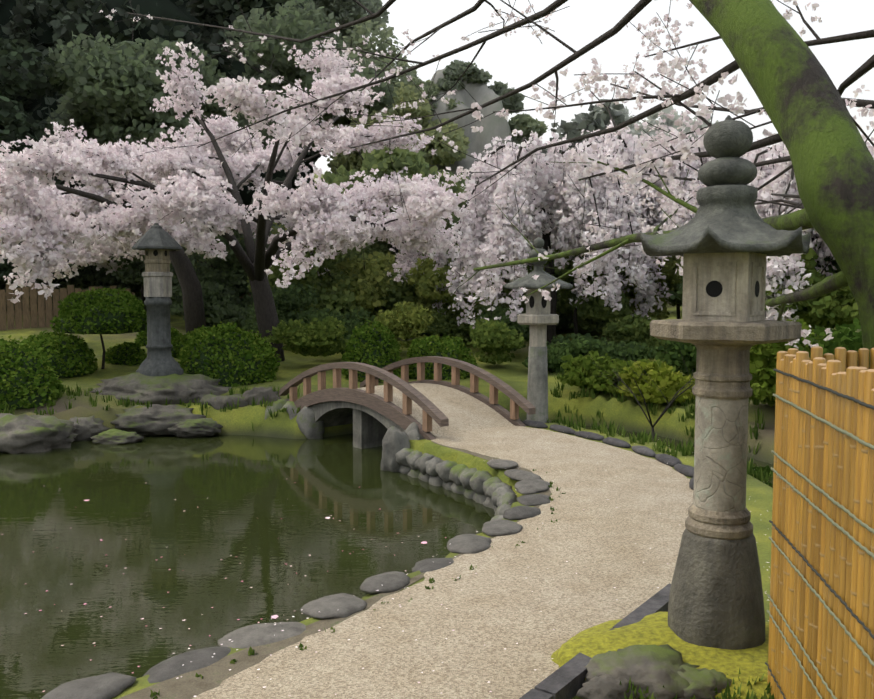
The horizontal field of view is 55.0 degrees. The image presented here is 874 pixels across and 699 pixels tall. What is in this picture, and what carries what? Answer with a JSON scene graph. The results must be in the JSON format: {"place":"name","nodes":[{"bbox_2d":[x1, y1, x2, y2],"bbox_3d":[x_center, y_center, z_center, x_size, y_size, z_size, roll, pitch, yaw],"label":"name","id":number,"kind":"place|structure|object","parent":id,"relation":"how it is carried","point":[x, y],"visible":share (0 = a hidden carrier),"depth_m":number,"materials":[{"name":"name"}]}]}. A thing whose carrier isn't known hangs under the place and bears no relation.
{"place":"outdoors","nodes":[
{"label":"outdoors","id":0,"kind":"place"},
{"bbox_2d":[0,421,773,698],"bbox_3d":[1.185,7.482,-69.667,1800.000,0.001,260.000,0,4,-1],"label":"pond water","id":1,"kind":"structure","parent":0,"point":[236,497],"depth_m":8.61,"materials":[{"name":"green liquid"}]},
{"bbox_2d":[1,499,426,691],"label":"floating petals","id":2,"kind":"object","parent":1,"relation":"on","point":[276,616],"visible":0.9,"depth_m":7.11,"materials":[{"name":"pink plant"}]},
{"bbox_2d":[289,362,518,431],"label":"bridge balusters","id":3,"kind":"object","parent":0,"point":[371,382],"visible":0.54,"depth_m":13.75,"materials":[{"name":"brown wood"}]},
{"bbox_2d":[279,356,535,439],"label":"bridge railings","id":4,"kind":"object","parent":3,"relation":"on","point":[393,412],"depth_m":13.33,"materials":[{"name":"brown wood"}]},
{"bbox_2d":[0,170,860,698],"bbox_3d":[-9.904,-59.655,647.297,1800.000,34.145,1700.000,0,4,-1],"label":"terrain","id":5,"kind":"structure","parent":0,"point":[628,414],"depth_m":14.95,"materials":[{"name":"green plant"}]},
{"bbox_2d":[0,283,251,330],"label":"timber palisade","id":6,"kind":"object","parent":5,"relation":"on","point":[32,312],"visible":0.19,"depth_m":25.02,"materials":[{"name":"brown wood"}]},
{"bbox_2d":[0,0,321,212],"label":"conifers","id":7,"kind":"object","parent":5,"relation":"on","point":[169,9],"visible":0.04,"depth_m":40.99,"materials":[{"name":"green plant"}]},
{"bbox_2d":[0,320,476,405],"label":"bushes","id":8,"kind":"object","parent":5,"relation":"on","point":[179,361],"visible":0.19,"depth_m":17.44,"materials":[{"name":"green plant"}]},
{"bbox_2d":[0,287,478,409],"bbox_3d":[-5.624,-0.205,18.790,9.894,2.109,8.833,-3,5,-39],"label":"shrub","id":9,"kind":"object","parent":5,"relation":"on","point":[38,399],"visible":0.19,"depth_m":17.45,"materials":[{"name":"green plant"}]},
{"bbox_2d":[41,459,550,698],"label":"pond edging stones","id":10,"kind":"object","parent":5,"relation":"on","point":[110,685],"visible":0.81,"depth_m":5.50,"materials":[{"name":"grey stone"}]},
{"bbox_2d":[0,0,627,310],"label":"trees","id":11,"kind":"object","parent":5,"relation":"on","point":[26,70],"visible":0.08,"depth_m":39.04,"materials":[{"name":"green plant"}]},
{"bbox_2d":[118,441,550,698],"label":"earth verge","id":12,"kind":"structure","parent":5,"relation":"on","point":[188,685],"depth_m":4.75,"materials":[{"name":"brown soil"}]},
{"bbox_2d":[0,372,731,698],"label":"garden rocks","id":13,"kind":"object","parent":5,"relation":"on","point":[654,668],"visible":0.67,"depth_m":13.55,"materials":[{"name":"grey stone"}]},
{"bbox_2d":[136,297,183,375],"bbox_3d":[-5.402,-0.233,16.311,0.883,1.579,0.883,0,4,-1],"label":"stone lantern pedestal","id":14,"kind":"object","parent":13,"relation":"on","point":[159,360],"visible":0.96,"depth_m":16.11,"materials":[{"name":"stone"}]},
{"bbox_2d":[142,272,172,296],"bbox_3d":[-5.402,-1.259,16.239,0.566,0.478,0.541,0,4,-1],"label":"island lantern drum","id":15,"kind":"object","parent":14,"relation":"on","point":[157,284],"visible":1,"depth_m":16.04,"materials":[{"name":"grey stone"}]},
{"bbox_2d":[144,249,170,271],"bbox_3d":[-5.402,-1.727,16.206,0.487,0.462,0.465,0,4,-1],"label":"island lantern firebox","id":16,"kind":"object","parent":15,"relation":"on","point":[160,262],"visible":0.81,"depth_m":16.03,"materials":[{"name":"beige stone"}]},
{"bbox_2d":[146,250,166,255],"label":"lantern openings","id":17,"kind":"object","parent":16,"relation":"in","point":[155,252],"visible":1,"depth_m":16.01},
{"bbox_2d":[132,223,181,249],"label":"stone lantern roof","id":18,"kind":"structure","parent":16,"relation":"on","point":[155,236],"depth_m":15.94,"materials":[{"name":"grey stone"}]},
{"bbox_2d":[310,401,431,448],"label":"stone bridge","id":19,"kind":"structure","parent":5,"relation":"on","point":[370,427],"depth_m":13.61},
{"bbox_2d":[0,363,774,698],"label":"grass tufts","id":20,"kind":"object","parent":5,"relation":"on","point":[684,451],"visible":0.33,"depth_m":12.93,"materials":[{"name":"green plant"}]},
{"bbox_2d":[265,399,519,520],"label":"pond wall stones","id":21,"kind":"object","parent":5,"relation":"on","point":[488,490],"visible":0.62,"depth_m":11.12,"materials":[{"name":"grey stone"}]},
{"bbox_2d":[1,11,833,368],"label":"green tree trunks","id":22,"kind":"object","parent":5,"relation":"on","point":[363,253],"visible":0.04,"depth_m":28.06,"materials":[{"name":"green plant"}]},
{"bbox_2d":[1,0,873,361],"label":"tree branches","id":23,"kind":"object","parent":5,"relation":"on","point":[255,260],"visible":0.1,"depth_m":10.89,"materials":[{"name":"brown plant"}]},
{"bbox_2d":[0,42,472,303],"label":"cherry blossoms","id":24,"kind":"object","parent":23,"relation":"attached to","point":[57,226],"visible":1,"depth_m":16.94,"materials":[{"name":"pink plant"}]},
{"bbox_2d":[99,0,873,347],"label":"cherry blossoms","id":25,"kind":"object","parent":23,"relation":"on","point":[669,206],"visible":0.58,"depth_m":8.08,"materials":[{"name":"pink plant"}]},
{"bbox_2d":[427,120,873,328],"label":"cherry blossoms","id":26,"kind":"object","parent":23,"relation":"attached to","point":[481,230],"visible":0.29,"depth_m":21.20,"materials":[{"name":"pink plant"}]},
{"bbox_2d":[43,0,862,484],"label":"tree foliage","id":27,"kind":"object","parent":5,"relation":"on","point":[107,92],"visible":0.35,"depth_m":29.50,"materials":[{"name":"green plant"}]},
{"bbox_2d":[172,430,769,696],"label":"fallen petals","id":28,"kind":"object","parent":5,"relation":"on","point":[400,606],"visible":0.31,"depth_m":5.15,"materials":[{"name":"pink plant"}]},
{"bbox_2d":[428,68,560,297],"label":"domed building","id":29,"kind":"structure","parent":5,"relation":"on","point":[493,125],"depth_m":42.48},
{"bbox_2d":[317,82,695,404],"bbox_3d":[12.299,-7.181,43.297,28.018,12.594,57.439,3,5,34],"label":"tree foliage","id":30,"kind":"object","parent":5,"relation":"on","point":[407,318],"visible":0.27,"depth_m":23.77,"materials":[{"name":"green plant"}]},
{"bbox_2d":[525,346,548,422],"bbox_3d":[1.628,0.606,13.572,0.418,1.322,0.418,0,4,-1],"label":"stone lantern post","id":31,"kind":"object","parent":5,"relation":"on","point":[537,390],"visible":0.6,"depth_m":13.43,"materials":[{"name":"grey stone"}]},
{"bbox_2d":[517,289,558,346],"bbox_3d":[1.628,-0.513,13.492,0.704,0.922,0.737,0,4,-1],"label":"stone lantern firebox","id":32,"kind":"object","parent":31,"relation":"on","point":[538,318],"visible":0.94,"depth_m":13.31,"materials":[{"name":"grey stone"}]},
{"bbox_2d":[529,296,550,307],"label":"lantern windows","id":33,"kind":"structure","parent":32,"relation":"attached to","point":[543,302],"depth_m":13.31,"materials":[{"name":"black"}]},
{"bbox_2d":[246,20,860,451],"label":"background trees","id":34,"kind":"object","parent":5,"relation":"on","point":[314,336],"visible":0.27,"depth_m":22.77,"materials":[{"name":"green plant"}]},
{"bbox_2d":[519,583,670,698],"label":"path kerb","id":35,"kind":"structure","parent":5,"relation":"on","point":[566,680],"depth_m":4.47,"materials":[{"name":"stone"}]},
{"bbox_2d":[523,420,693,489],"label":"path edge stones","id":36,"kind":"object","parent":5,"relation":"on","point":[677,465],"visible":0.69,"depth_m":11.30,"materials":[{"name":"grey stone"}]},
{"bbox_2d":[582,344,694,441],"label":"shrub stems","id":37,"kind":"object","parent":5,"relation":"on","point":[659,417],"visible":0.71,"depth_m":13.94,"materials":[{"name":"brown plant"}]},
{"bbox_2d":[551,611,771,698],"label":"moss mound","id":38,"kind":"object","parent":5,"relation":"on","point":[650,629],"visible":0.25,"depth_m":4.71,"materials":[{"name":"plant"}]},
{"bbox_2d":[668,529,764,649],"bbox_3d":[1.635,1.381,4.902,0.540,0.657,0.527,0,4,-1],"label":"lantern pedestal","id":39,"kind":"object","parent":38,"relation":"on","point":[716,599],"visible":0.81,"depth_m":4.70,"materials":[{"name":"grey stone"}]},
{"bbox_2d":[650,319,801,539],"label":"stone lantern collars","id":40,"kind":"object","parent":39,"relation":"on","point":[723,359],"visible":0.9,"depth_m":4.68,"materials":[{"name":"grey stone"}]},
{"bbox_2d":[693,396,748,511],"bbox_3d":[1.638,0.586,4.848,0.290,0.646,0.290,0,4,-1],"label":"lantern shaft","id":41,"kind":"object","parent":40,"relation":"attached to","point":[720,452],"visible":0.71,"depth_m":4.73,"materials":[{"name":"grey stone"}]},
{"bbox_2d":[682,252,765,321],"bbox_3d":[1.635,-0.355,4.777,0.376,0.377,0.366,3,5,36],"label":"lantern firebox","id":42,"kind":"object","parent":40,"relation":"on","point":[737,275],"visible":1,"depth_m":4.64,"materials":[{"name":"grey stone"}]},
{"bbox_2d":[640,115,810,256],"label":"lantern roof","id":43,"kind":"structure","parent":42,"relation":"on","point":[726,218],"depth_m":4.60,"materials":[{"name":"grey stone"}]},
{"bbox_2d":[706,281,759,296],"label":"lantern openings","id":44,"kind":"object","parent":42,"relation":"in","point":[714,288],"visible":0.67,"depth_m":4.64,"materials":[{"name":"black"}]},
{"bbox_2d":[451,0,873,366],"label":"mossy tree trunk","id":45,"kind":"object","parent":5,"relation":"on","point":[786,75],"visible":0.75,"depth_m":4.76,"materials":[{"name":"green plant"}]},
{"bbox_2d":[765,367,873,698],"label":"fence ropes","id":46,"kind":"object","parent":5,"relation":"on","point":[784,536],"visible":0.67,"depth_m":3.40,"materials":[{"name":"grey fabric"}]},
{"bbox_2d":[767,347,873,698],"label":"bamboo fence poles","id":47,"kind":"object","parent":5,"relation":"on","point":[852,480],"visible":0.81,"depth_m":3.47,"materials":[{"name":"yellow wood"}]},
{"bbox_2d":[767,371,873,693],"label":"bamboo nodes","id":48,"kind":"object","parent":47,"relation":"attached to","point":[831,549],"visible":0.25,"depth_m":3.44,"materials":[{"name":"brown"}]},
{"bbox_2d":[779,346,873,390],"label":"bamboo pole tops","id":49,"kind":"object","parent":47,"relation":"attached to","point":[850,367],"visible":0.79,"depth_m":3.75,"materials":[{"name":"beige wood"}]},
{"bbox_2d":[767,394,873,698],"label":"pale bamboo fence ties","id":50,"kind":"object","parent":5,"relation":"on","point":[853,516],"visible":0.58,"depth_m":3.45,"materials":[{"name":"grey fabric"}]},
{"bbox_2d":[358,383,523,437],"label":"bridge deck","id":51,"kind":"structure","parent":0,"point":[463,412],"depth_m":13.10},
{"bbox_2d":[193,426,693,698],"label":"gravel path","id":52,"kind":"structure","parent":0,"point":[600,543],"depth_m":5.77,"materials":[{"name":"beige gravel"}]},
{"bbox_2d":[504,237,572,288],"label":"lantern roof","id":53,"kind":"structure","parent":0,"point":[529,281],"depth_m":13.28,"materials":[{"name":"grey stone"}]},
{"bbox_2d":[313,0,873,173],"label":"sky","id":54,"kind":"structure","parent":0,"point":[517,59],"materials":[{"name":"white"}]}
]}

